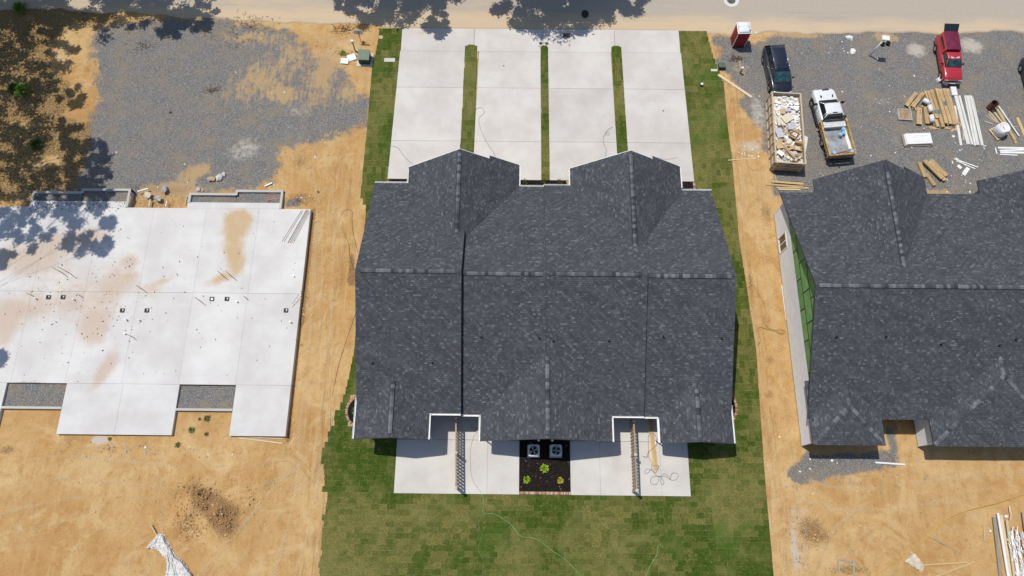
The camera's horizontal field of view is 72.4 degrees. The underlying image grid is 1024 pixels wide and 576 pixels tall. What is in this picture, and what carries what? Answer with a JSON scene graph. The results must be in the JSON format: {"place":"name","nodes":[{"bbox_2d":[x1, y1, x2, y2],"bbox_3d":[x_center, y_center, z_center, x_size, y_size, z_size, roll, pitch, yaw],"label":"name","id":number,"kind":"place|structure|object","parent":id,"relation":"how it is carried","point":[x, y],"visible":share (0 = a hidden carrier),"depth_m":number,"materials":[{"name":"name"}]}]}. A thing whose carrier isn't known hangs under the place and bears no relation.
{"place":"outdoors","nodes":[
{"label":"outdoors","id":0,"kind":"place"},
{"bbox_2d":[0,8,1023,575],"bbox_3d":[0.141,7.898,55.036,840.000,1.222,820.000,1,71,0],"label":"ground","id":1,"kind":"structure","parent":0,"point":[108,84],"depth_m":60.17,"materials":[{"name":"soil"}]},
{"bbox_2d":[6,81,17,94],"bbox_3d":[-45.551,-18.330,63.873,1.382,0.625,1.360,1,71,0],"label":"weed","id":2,"kind":"object","parent":1,"relation":"on","point":[10,87],"visible":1,"depth_m":63.87,"materials":[{"name":"green plant"}]},
{"bbox_2d":[11,1,27,13],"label":"weed","id":3,"kind":"object","parent":1,"relation":"on","point":[18,6],"visible":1,"depth_m":66.68,"materials":[{"name":"green plant"}]},
{"bbox_2d":[13,82,31,97],"bbox_3d":[-44.631,-18.073,63.712,1.645,0.766,1.723,1,71,0],"label":"weed","id":4,"kind":"object","parent":1,"relation":"on","point":[20,87],"visible":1,"depth_m":63.73,"materials":[{"name":"green plant"}]},
{"bbox_2d":[28,137,42,150],"bbox_3d":[-42.254,-12.716,61.997,1.359,0.612,1.279,35,75,11],"label":"weed","id":5,"kind":"object","parent":1,"relation":"on","point":[33,143],"visible":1,"depth_m":62.03,"materials":[{"name":"green plant"}]},
{"bbox_2d":[0,188,311,436],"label":"house foundation","id":6,"kind":"object","parent":1,"relation":"on","point":[122,394],"visible":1,"depth_m":57.13,"materials":[{"name":"concrete"}]},
{"bbox_2d":[9,201,295,381],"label":"twigs and crumbs","id":7,"kind":"object","parent":6,"relation":"on","point":[98,269],"visible":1,"depth_m":58.19,"materials":[{"name":"brown plant"}]},
{"bbox_2d":[146,524,191,575],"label":"plastic sheeting","id":8,"kind":"object","parent":1,"relation":"on","point":[176,566],"visible":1,"depth_m":51.16,"materials":[{"name":"plastic"}]},
{"bbox_2d":[163,475,241,546],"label":"dark clods","id":9,"kind":"object","parent":1,"relation":"on","point":[220,522],"visible":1,"depth_m":51.98,"materials":[{"name":"soil"}]},
{"bbox_2d":[239,437,282,443],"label":"plank","id":10,"kind":"object","parent":1,"relation":"on","point":[260,440],"visible":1,"depth_m":53.99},
{"bbox_2d":[330,316,354,465],"bbox_3d":[-13.681,7.825,55.341,0.854,0.025,12.420,4,72,1],"label":"cable","id":11,"kind":"object","parent":1,"relation":"on","point":[332,394],"visible":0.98,"depth_m":55.20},
{"bbox_2d":[347,53,356,60],"bbox_3d":[-14.905,-21.418,65.062,0.780,0.251,0.620,-20,73,-7],"label":"white board","id":12,"kind":"object","parent":1,"relation":"on","point":[351,57],"visible":1,"depth_m":65.00,"materials":[{"name":"plastic"}]},
{"bbox_2d":[4,11,744,203],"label":"dead twigs","id":13,"kind":"object","parent":1,"relation":"on","point":[734,57],"visible":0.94,"depth_m":65.62,"materials":[{"name":"brown wood"}]},
{"bbox_2d":[394,413,518,493],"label":"patio","id":14,"kind":"structure","parent":1,"relation":"on","point":[425,466],"depth_m":53.44,"materials":[{"name":"concrete"}]},
{"bbox_2d":[454,415,458,489],"bbox_3d":[-4.175,12.208,52.811,0.226,2.000,5.842,-1,71,0],"label":"fence","id":15,"kind":"object","parent":14,"relation":"on","point":[456,451],"visible":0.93,"depth_m":52.36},
{"bbox_2d":[34,33,978,575],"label":"grey stones","id":16,"kind":"object","parent":1,"relation":"on","point":[340,141],"visible":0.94,"depth_m":60.98,"materials":[{"name":"stone"}]},
{"bbox_2d":[1,154,1021,575],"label":"pale clods","id":17,"kind":"object","parent":1,"relation":"on","point":[311,380],"visible":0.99,"depth_m":52.90,"materials":[{"name":"soil"}]},
{"bbox_2d":[51,27,997,493],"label":"white scraps","id":18,"kind":"object","parent":1,"relation":"on","point":[749,155],"visible":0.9,"depth_m":61.85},
{"bbox_2d":[318,28,773,575],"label":"lawn","id":19,"kind":"structure","parent":1,"relation":"on","point":[716,523],"depth_m":52.42,"materials":[{"name":"green plant"}]},
{"bbox_2d":[345,396,355,424],"bbox_3d":[-12.228,9.613,54.737,1.633,0.147,2.897,1,71,0],"label":"flower bed","id":20,"kind":"object","parent":19,"relation":"on","point":[349,413],"visible":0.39,"depth_m":54.70,"materials":[{"name":"brown soil"}]},
{"bbox_2d":[357,49,373,66],"bbox_3d":[-13.632,-21.312,64.684,1.440,1.000,1.440,2,71,1],"label":"utility cabinet","id":21,"kind":"object","parent":19,"relation":"on","point":[365,58],"visible":1,"depth_m":64.37,"materials":[{"name":"metal"}]},
{"bbox_2d":[387,179,406,181],"bbox_3d":[-9.557,-8.424,60.776,2.760,0.154,2.204,1,71,0],"label":"mulch bed","id":22,"kind":"object","parent":19,"relation":"on","point":[397,180],"visible":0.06,"depth_m":61.06,"materials":[{"name":"brown soil"}]},
{"bbox_2d":[460,44,476,152],"bbox_3d":[-3.952,-15.490,63.128,1.289,0.177,15.433,1,71,0],"label":"grass strip","id":23,"kind":"object","parent":19,"relation":"on","point":[468,106],"depth_m":63.61,"materials":[{"name":"plant"}]},
{"bbox_2d":[477,470,580,575],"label":"garden hose","id":24,"kind":"object","parent":19,"relation":"on","point":[525,537],"visible":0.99,"depth_m":51.78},
{"bbox_2d":[520,181,566,186],"bbox_3d":[2.696,-8.269,60.715,4.150,0.155,2.320,1,71,0],"label":"mulch bed","id":25,"kind":"object","parent":19,"relation":"on","point":[540,183],"visible":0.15,"depth_m":60.96,"materials":[{"name":"brown soil"}]},
{"bbox_2d":[352,148,736,443],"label":"townhouse","id":26,"kind":"structure","parent":19,"relation":"on","point":[627,312],"depth_m":51.25,"materials":[{"name":"tile"}]},
{"bbox_2d":[519,439,569,494],"bbox_3d":[2.495,13.622,53.380,3.898,0.153,4.101,1,71,0],"label":"mulch bed","id":27,"kind":"object","parent":19,"relation":"on","point":[540,480],"visible":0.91,"depth_m":53.26,"materials":[{"name":"brown soil"}]},
{"bbox_2d":[527,439,539,457],"bbox_3d":[1.657,11.977,53.490,0.940,0.810,1.872,1,71,0],"label":"air conditioner","id":28,"kind":"object","parent":27,"relation":"on","point":[533,451],"visible":0.99,"depth_m":53.10,"materials":[{"name":"metal"}]},
{"bbox_2d":[549,440,561,457],"bbox_3d":[3.351,11.978,53.489,0.940,0.810,1.872,1,71,0],"label":"air conditioner","id":29,"kind":"object","parent":27,"relation":"on","point":[555,451],"visible":1,"depth_m":53.09,"materials":[{"name":"metal"}]},
{"bbox_2d":[540,45,549,180],"bbox_3d":[2.974,-16.045,63.309,0.781,0.177,14.021,1,71,0],"label":"grass strip","id":30,"kind":"object","parent":19,"relation":"on","point":[545,166],"depth_m":63.03,"materials":[{"name":"plant"}]},
{"bbox_2d":[611,46,627,153],"bbox_3d":[9.769,-15.354,63.072,0.997,0.177,15.443,0,71,0],"label":"grass strip","id":31,"kind":"object","parent":19,"relation":"on","point":[619,107],"depth_m":63.56,"materials":[{"name":"plant"}]},
{"bbox_2d":[681,182,695,188],"bbox_3d":[14.735,-8.197,60.681,2.429,0.156,2.212,1,71,0],"label":"mulch bed","id":32,"kind":"object","parent":19,"relation":"on","point":[688,185],"visible":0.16,"depth_m":60.89,"materials":[{"name":"brown soil"}]},
{"bbox_2d":[732,395,737,418],"bbox_3d":[16.949,9.327,54.812,1.454,0.147,2.895,1,71,0],"label":"mulch bed","id":33,"kind":"object","parent":19,"relation":"on","point":[735,411],"visible":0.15,"depth_m":54.77,"materials":[{"name":"brown soil"}]},
{"bbox_2d":[570,418,690,495],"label":"patio","id":34,"kind":"structure","parent":1,"relation":"on","point":[600,468],"depth_m":53.34,"materials":[{"name":"concrete"}]},
{"bbox_2d":[629,418,637,491],"bbox_3d":[9.142,12.354,52.752,0.214,2.000,5.872,1,71,0],"label":"fence","id":35,"kind":"object","parent":34,"relation":"on","point":[633,449],"visible":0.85,"depth_m":52.49,"materials":[{"name":"plastic"}]},
{"bbox_2d":[648,419,655,470],"bbox_3d":[10.757,11.986,53.858,0.140,0.035,4.006,-3,71,-1],"label":"deck board","id":36,"kind":"object","parent":34,"relation":"on","point":[651,446],"visible":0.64,"depth_m":53.77,"materials":[{"name":"brown wood"}]},
{"bbox_2d":[652,419,657,469],"bbox_3d":[10.960,11.969,53.864,0.140,0.035,3.970,-3,71,-1],"label":"deck board","id":37,"kind":"object","parent":34,"relation":"on","point":[654,444],"visible":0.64,"depth_m":53.83,"materials":[{"name":"brown wood"}]},
{"bbox_2d":[650,419,656,468],"bbox_3d":[10.876,11.926,53.836,0.130,0.035,3.893,-3,71,-1],"label":"deck board","id":38,"kind":"object","parent":37,"relation":"on","point":[653,443],"visible":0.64,"depth_m":53.80,"materials":[{"name":"brown wood"}]},
{"bbox_2d":[718,62,725,69],"bbox_3d":[19.367,-20.500,64.641,0.620,0.420,0.540,1,71,0],"label":"utility box","id":39,"kind":"object","parent":1,"relation":"on","point":[721,65],"visible":1,"depth_m":64.47,"materials":[{"name":"green metal"}]},
{"bbox_2d":[717,74,751,97],"bbox_3d":[20.427,-18.533,64.145,3.717,0.050,0.240,39,76,12],"label":"plank","id":40,"kind":"object","parent":1,"relation":"on","point":[735,86],"visible":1,"depth_m":64.09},
{"bbox_2d":[730,22,751,47],"bbox_3d":[21.144,-23.414,64.614,1.240,2.320,1.280,-1,71,0],"label":"portable toilet","id":41,"kind":"object","parent":1,"relation":"on","point":[741,34],"visible":1,"depth_m":64.10,"materials":[{"name":"red plastic"}]},
{"bbox_2d":[761,44,793,92],"bbox_3d":[24.239,-19.878,63.680,2.387,1.840,4.980,-4,72,-1],"label":"minivan","id":42,"kind":"object","parent":1,"relation":"on","point":[774,61],"visible":0.94,"depth_m":63.08,"materials":[{"name":"blue paint"}]},
{"bbox_2d":[765,183,802,186],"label":"plank","id":43,"kind":"object","parent":1,"relation":"on","point":[783,185],"visible":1,"depth_m":60.90,"materials":[{"name":"brown wood"}]},
{"bbox_2d":[766,91,805,171],"bbox_3d":[24.130,-13.786,61.771,2.740,1.550,7.200,4,72,1],"label":"dumpster","id":44,"kind":"object","parent":1,"relation":"on","point":[775,163],"visible":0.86,"depth_m":61.44,"materials":[{"name":"beige paint"}]},
{"bbox_2d":[775,127,784,137],"bbox_3d":[23.314,-13.537,60.955,0.620,0.022,0.950,-10,71,-4],"label":"grey board","id":45,"kind":"object","parent":44,"relation":"in","point":[779,132],"visible":1,"depth_m":60.95,"materials":[{"name":"paper"}]},
{"bbox_2d":[776,117,786,125],"bbox_3d":[23.622,-14.629,61.321,0.800,0.021,0.900,0,69,-6],"label":"plasterboard sheet","id":46,"kind":"object","parent":44,"relation":"in","point":[781,121],"visible":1,"depth_m":61.27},
{"bbox_2d":[774,95,799,160],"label":"paper scraps","id":47,"kind":"object","parent":44,"relation":"in","point":[785,158],"visible":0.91,"depth_m":60.68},
{"bbox_2d":[781,112,793,122],"bbox_3d":[24.144,-14.928,61.357,1.000,0.022,0.750,-30,73,-15],"label":"plasterboard sheet","id":48,"kind":"object","parent":44,"relation":"in","point":[787,117],"visible":1,"depth_m":61.35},
{"bbox_2d":[774,95,802,162],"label":"plasterboard scraps","id":49,"kind":"object","parent":44,"relation":"in","point":[792,112],"visible":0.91,"depth_m":61.67,"materials":[{"name":"white"}]},
{"bbox_2d":[793,140,802,151],"bbox_3d":[24.722,-12.203,60.533,0.660,0.491,0.941,12,72,4],"label":"cardboard box","id":50,"kind":"object","parent":49,"relation":"on","point":[797,143],"visible":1,"depth_m":60.48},
{"bbox_2d":[776,99,802,166],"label":"cardboard scraps","id":51,"kind":"object","parent":44,"relation":"in","point":[783,139],"visible":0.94,"depth_m":60.74,"materials":[{"name":"cardboard"}]},
{"bbox_2d":[777,187,808,188],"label":"plank","id":52,"kind":"object","parent":1,"relation":"on","point":[792,187],"visible":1,"depth_m":60.83,"materials":[{"name":"brown wood"}]},
{"bbox_2d":[809,88,856,163],"bbox_3d":[28.287,-14.452,61.794,2.725,1.964,7.436,-5,72,-2],"label":"pickup truck","id":53,"kind":"object","parent":1,"relation":"on","point":[828,113],"visible":1,"depth_m":61.41,"materials":[{"name":"white paint"}]},
{"bbox_2d":[844,129,851,148],"bbox_3d":[29.377,-13.079,61.356,0.260,0.100,2.051,-7,72,-2],"label":"white board","id":54,"kind":"object","parent":53,"relation":"on","point":[847,140],"visible":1,"depth_m":61.25,"materials":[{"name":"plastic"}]},
{"bbox_2d":[837,559,854,574],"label":"timber frame","id":55,"kind":"object","parent":1,"relation":"on","point":[852,561],"visible":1,"depth_m":51.13,"materials":[{"name":"brown wood"}]},
{"bbox_2d":[869,35,889,55],"bbox_3d":[33.588,-22.096,64.080,0.740,2.491,0.547,7,72,2],"label":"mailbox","id":56,"kind":"object","parent":1,"relation":"on","point":[885,37],"visible":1,"depth_m":62.98,"materials":[{"name":"white plastic"}]},
{"bbox_2d":[875,462,904,464],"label":"plank","id":57,"kind":"object","parent":1,"relation":"on","point":[890,463],"visible":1,"depth_m":53.41,"materials":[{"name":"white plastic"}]},
{"bbox_2d":[773,160,1023,446],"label":"townhouse","id":58,"kind":"structure","parent":1,"relation":"on","point":[903,292],"depth_m":51.27,"materials":[{"name":"tile"}]},
{"bbox_2d":[778,231,787,254],"bbox_3d":[22.442,-3.733,57.992,0.090,1.690,1.460,1,71,0],"label":"window","id":59,"kind":"structure","parent":58,"relation":"in","point":[782,240],"depth_m":58.09,"materials":[{"name":"white plastic"}]},
{"bbox_2d":[897,108,912,120],"bbox_3d":[35.421,-15.643,63.150,1.250,0.140,1.140,3,72,1],"label":"slatted crate","id":60,"kind":"object","parent":1,"relation":"on","point":[903,114],"visible":1,"depth_m":63.11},
{"bbox_2d":[904,92,917,107],"bbox_3d":[36.242,-17.116,63.577,0.345,0.225,1.810,39,76,12],"label":"carton","id":61,"kind":"object","parent":1,"relation":"on","point":[910,99],"visible":1,"depth_m":63.46,"materials":[{"name":"cardboard"}]},
{"bbox_2d":[905,552,923,572],"bbox_3d":[29.473,20.053,51.127,1.446,0.188,1.440,1,71,0],"label":"paper sack","id":62,"kind":"object","parent":1,"relation":"on","point":[913,560],"visible":1,"depth_m":51.10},
{"bbox_2d":[901,133,932,146],"bbox_3d":[36.055,-13.206,62.221,2.620,0.351,1.240,-2,71,-1],"label":"door stack","id":63,"kind":"object","parent":1,"relation":"on","point":[917,139],"depth_m":62.09,"materials":[{"name":"white wood"}]},
{"bbox_2d":[905,133,932,143],"bbox_3d":[36.104,-13.270,62.101,2.240,0.055,1.060,-2,71,-1],"label":"door slab","id":64,"kind":"structure","parent":63,"relation":"in","point":[919,138],"depth_m":62.06,"materials":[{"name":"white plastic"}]},
{"bbox_2d":[910,92,924,107],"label":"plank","id":65,"kind":"object","parent":1,"relation":"on","point":[917,99],"visible":1,"depth_m":63.45,"materials":[{"name":"wood"}]},
{"bbox_2d":[916,107,921,125],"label":"carton","id":66,"kind":"object","parent":1,"relation":"on","point":[918,115],"visible":1,"depth_m":62.92,"materials":[{"name":"cardboard"}]},
{"bbox_2d":[917,162,926,177],"bbox_3d":[35.938,-10.331,61.315,0.340,0.203,1.453,-10,72,-3],"label":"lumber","id":67,"kind":"object","parent":1,"relation":"on","point":[921,169],"visible":0.83,"depth_m":61.25,"materials":[{"name":"wood"}]},
{"bbox_2d":[922,106,929,124],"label":"carton","id":68,"kind":"object","parent":1,"relation":"on","point":[926,115],"visible":1,"depth_m":62.95,"materials":[{"name":"cardboard"}]},
{"bbox_2d":[926,173,935,186],"bbox_3d":[36.469,-9.454,61.019,0.300,0.203,1.285,-23,73,-7],"label":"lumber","id":69,"kind":"object","parent":1,"relation":"on","point":[930,180],"visible":1,"depth_m":60.92,"materials":[{"name":"wood"}]},
{"bbox_2d":[924,91,939,127],"bbox_3d":[37.942,-16.193,63.277,0.266,0.205,3.778,-6,72,-2],"label":"carton","id":70,"kind":"object","parent":1,"relation":"on","point":[936,123],"visible":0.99,"depth_m":62.79,"materials":[{"name":"cardboard"}]},
{"bbox_2d":[926,91,938,118],"bbox_3d":[37.991,-16.569,63.218,0.240,0.146,2.888,-5,72,-2],"label":"carton","id":71,"kind":"object","parent":70,"relation":"on","point":[933,105],"visible":1,"depth_m":63.14,"materials":[{"name":"cardboard"}]},
{"bbox_2d":[908,102,961,132],"bbox_3d":[37.735,-15.015,62.942,4.926,0.121,2.426,30,74,9],"label":"torn cardboard","id":72,"kind":"object","parent":1,"relation":"on","point":[934,128],"visible":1,"depth_m":62.72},
{"bbox_2d":[929,89,944,127],"bbox_3d":[38.421,-16.222,63.274,0.285,0.226,3.926,-5,72,-1],"label":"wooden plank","id":73,"kind":"object","parent":1,"relation":"on","point":[941,122],"visible":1,"depth_m":63.12,"materials":[{"name":"wood"}]},
{"bbox_2d":[931,159,947,176],"bbox_3d":[37.390,-10.515,61.375,0.380,0.203,1.923,-34,75,-10],"label":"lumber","id":74,"kind":"object","parent":1,"relation":"on","point":[942,171],"visible":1,"depth_m":61.25,"materials":[{"name":"wood"}]},
{"bbox_2d":[928,160,945,180],"bbox_3d":[37.139,-10.242,61.200,0.300,0.163,2.140,-28,74,-9],"label":"carton","id":75,"kind":"object","parent":74,"relation":"on","point":[942,179],"visible":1,"depth_m":61.20,"materials":[{"name":"cardboard"}]},
{"bbox_2d":[922,159,943,179],"bbox_3d":[36.771,-10.368,61.116,0.360,0.163,2.186,-35,75,-11],"label":"carton","id":76,"kind":"object","parent":75,"relation":"on","point":[936,172],"visible":1,"depth_m":61.03,"materials":[{"name":"cardboard"}]},
{"bbox_2d":[934,88,947,124],"bbox_3d":[38.772,-16.413,63.274,0.266,0.345,3.664,-3,71,-1],"label":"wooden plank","id":77,"kind":"object","parent":1,"relation":"on","point":[940,103],"visible":1,"depth_m":63.16,"materials":[{"name":"wood"}]},
{"bbox_2d":[939,89,952,124],"bbox_3d":[39.178,-16.397,63.319,0.285,0.246,3.669,-4,72,-1],"label":"carton","id":78,"kind":"object","parent":1,"relation":"on","point":[948,116],"visible":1,"depth_m":63.16,"materials":[{"name":"cardboard"}]},
{"bbox_2d":[924,561,967,565],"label":"plank","id":79,"kind":"object","parent":1,"relation":"on","point":[945,563],"visible":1,"depth_m":51.15,"materials":[{"name":"brown wood"}]},
{"bbox_2d":[933,23,963,83],"bbox_3d":[40.150,-21.326,64.112,2.087,1.920,5.440,2,71,1],"label":"pickup truck","id":80,"kind":"object","parent":1,"relation":"on","point":[947,49],"visible":1,"depth_m":63.68,"materials":[{"name":"red paint"}]},
{"bbox_2d":[942,88,955,125],"bbox_3d":[39.539,-16.395,63.329,0.285,0.225,3.771,-4,72,-1],"label":"carton","id":81,"kind":"object","parent":1,"relation":"on","point":[949,106],"visible":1,"depth_m":63.22,"materials":[{"name":"cardboard"}]},
{"bbox_2d":[875,494,1023,575],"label":"strap","id":82,"kind":"object","parent":1,"relation":"on","point":[941,523],"visible":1,"depth_m":51.94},
{"bbox_2d":[946,89,958,123],"bbox_3d":[39.843,-16.437,63.362,0.247,0.185,3.667,-3,72,-1],"label":"carton","id":83,"kind":"object","parent":1,"relation":"on","point":[952,106],"visible":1,"depth_m":63.26,"materials":[{"name":"cardboard"}]},
{"bbox_2d":[950,87,957,95],"bbox_3d":[40.325,-17.954,63.889,0.500,0.200,0.900,1,71,0],"label":"white block","id":84,"kind":"object","parent":1,"relation":"on","point":[953,91],"depth_m":63.80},
{"bbox_2d":[935,561,974,575],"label":"plank","id":85,"kind":"object","parent":1,"relation":"on","point":[956,568],"visible":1,"depth_m":51.04,"materials":[{"name":"brown wood"}]},
{"bbox_2d":[954,106,961,144],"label":"white plank","id":86,"kind":"object","parent":1,"relation":"on","point":[959,134],"visible":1,"depth_m":62.61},
{"bbox_2d":[954,95,969,143],"bbox_3d":[40.477,-15.220,63.004,0.300,0.100,5.159,-1,71,0],"label":"white plank","id":87,"kind":"object","parent":1,"relation":"on","point":[961,118],"visible":1,"depth_m":62.93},
{"bbox_2d":[958,95,972,144],"bbox_3d":[40.739,-15.080,62.894,0.160,0.220,5.041,-1,71,0],"label":"white plank","id":88,"kind":"object","parent":1,"relation":"on","point":[965,121],"visible":1,"depth_m":62.77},
{"bbox_2d":[964,95,975,145],"bbox_3d":[41.165,-15.077,62.945,0.140,0.120,5.152,2,71,1],"label":"white plank","id":89,"kind":"object","parent":1,"relation":"on","point":[971,129],"visible":1,"depth_m":62.84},
{"bbox_2d":[966,95,978,145],"bbox_3d":[41.341,-15.057,62.886,0.260,0.220,5.092,1,71,0],"label":"white plank","id":90,"kind":"object","parent":1,"relation":"on","point":[972,120],"visible":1,"depth_m":62.76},
{"bbox_2d":[969,95,983,145],"bbox_3d":[41.747,-15.076,62.945,0.240,0.120,5.150,0,71,0],"label":"white plank","id":91,"kind":"object","parent":1,"relation":"on","point":[976,122],"visible":1,"depth_m":62.84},
{"bbox_2d":[986,100,998,110],"bbox_3d":[43.238,-16.411,63.011,0.640,0.880,0.633,1,71,0],"label":"barrel","id":92,"kind":"object","parent":1,"relation":"on","point":[992,105],"visible":1,"depth_m":62.88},
{"bbox_2d":[992,517,1002,575],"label":"lumber","id":93,"kind":"object","parent":1,"relation":"on","point":[997,546],"visible":1,"depth_m":51.43,"materials":[{"name":"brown wood"}]},
{"bbox_2d":[989,122,1010,140],"bbox_3d":[43.450,-14.057,62.071,1.240,1.127,1.200,-26,73,-8],"label":"bulk bag","id":94,"kind":"object","parent":1,"relation":"on","point":[1001,130],"visible":1,"depth_m":61.87,"materials":[{"name":"white fabric"}]},
{"bbox_2d":[1000,515,1011,575],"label":"lumber","id":95,"kind":"object","parent":1,"relation":"on","point":[1005,544],"visible":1,"depth_m":51.52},
{"bbox_2d":[996,513,1008,575],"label":"lumber","id":96,"kind":"object","parent":95,"relation":"on","point":[1003,546],"visible":1,"depth_m":51.42,"materials":[{"name":"white wood"}]},
{"bbox_2d":[1005,520,1014,575],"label":"lumber","id":97,"kind":"object","parent":95,"relation":"on","point":[1011,554],"visible":1,"depth_m":51.36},
{"bbox_2d":[1001,506,1023,575],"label":"shredded wrap","id":98,"kind":"object","parent":97,"relation":"on","point":[1019,549],"visible":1,"depth_m":51.29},
{"bbox_2d":[998,147,1023,148],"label":"white board","id":99,"kind":"object","parent":1,"relation":"on","point":[1010,147],"visible":1,"depth_m":62.07,"materials":[{"name":"plastic"}]},
{"bbox_2d":[1000,151,1023,153],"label":"white board","id":100,"kind":"object","parent":1,"relation":"on","point":[1018,152],"visible":1,"depth_m":61.93,"materials":[{"name":"plastic"}]},
{"bbox_2d":[1010,531,1019,575],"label":"lumber","id":101,"kind":"object","parent":1,"relation":"on","point":[1015,555],"visible":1,"depth_m":51.30,"materials":[{"name":"white wood"}]},
{"bbox_2d":[1015,530,1023,575],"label":"lumber","id":102,"kind":"object","parent":1,"relation":"on","point":[1017,538],"visible":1,"depth_m":51.38,"materials":[{"name":"white wood"}]},
{"bbox_2d":[1016,117,1023,135],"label":"lumber","id":103,"kind":"object","parent":1,"relation":"on","point":[1020,125],"visible":1,"depth_m":62.79,"materials":[{"name":"brown wood"}]},
{"bbox_2d":[1018,57,1023,81],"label":"parked car","id":104,"kind":"object","parent":1,"relation":"on","point":[1021,66],"visible":1,"depth_m":64.21,"materials":[{"name":"blue paint"}]},
{"bbox_3d":[44.423,-14.341,62.712,0.200,0.090,3.266,-13,72,-4],"label":"lumber","id":105,"kind":"object","parent":1,"relation":"on","visible":0},
{"bbox_2d":[996,109,1015,140],"bbox_3d":[44.285,-14.631,62.736,0.200,0.090,3.357,-15,72,-5],"label":"lumber","id":106,"kind":"object","parent":105,"relation":"on","point":[1003,120],"visible":0.71,"depth_m":62.86,"materials":[{"name":"brown wood"}]},
{"bbox_3d":[44.742,-14.915,62.925,0.070,0.050,2.702,-17,72,-5],"label":"lumber","id":107,"kind":"object","parent":1,"relation":"on","visible":0},
{"bbox_2d":[998,106,1019,135],"bbox_3d":[44.617,-14.999,62.848,0.100,0.050,3.300,-19,73,-6],"label":"pipe","id":108,"kind":"object","parent":107,"relation":"on","point":[1008,121],"visible":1,"depth_m":62.83,"materials":[{"name":"white plastic"}]},
{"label":"plank","id":109,"kind":"object","parent":1,"relation":"on","visible":0},
{"bbox_2d":[771,180,803,184],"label":"plank","id":110,"kind":"object","parent":109,"relation":"on","point":[787,182],"visible":1,"depth_m":60.92,"materials":[{"name":"brown wood"}]},
{"bbox_2d":[0,0,1023,34],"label":"road","id":111,"kind":"structure","parent":0,"point":[807,17],"depth_m":66.73,"materials":[{"name":"concrete"}]},
{"bbox_2d":[724,0,738,6],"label":"manhole cover","id":112,"kind":"object","parent":111,"relation":"on","point":[731,3],"visible":1,"depth_m":67.06,"materials":[{"name":"concrete"}]},
{"bbox_2d":[388,28,693,181],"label":"driveway","id":113,"kind":"structure","parent":0,"point":[427,118],"depth_m":63.71,"materials":[{"name":"concrete"}]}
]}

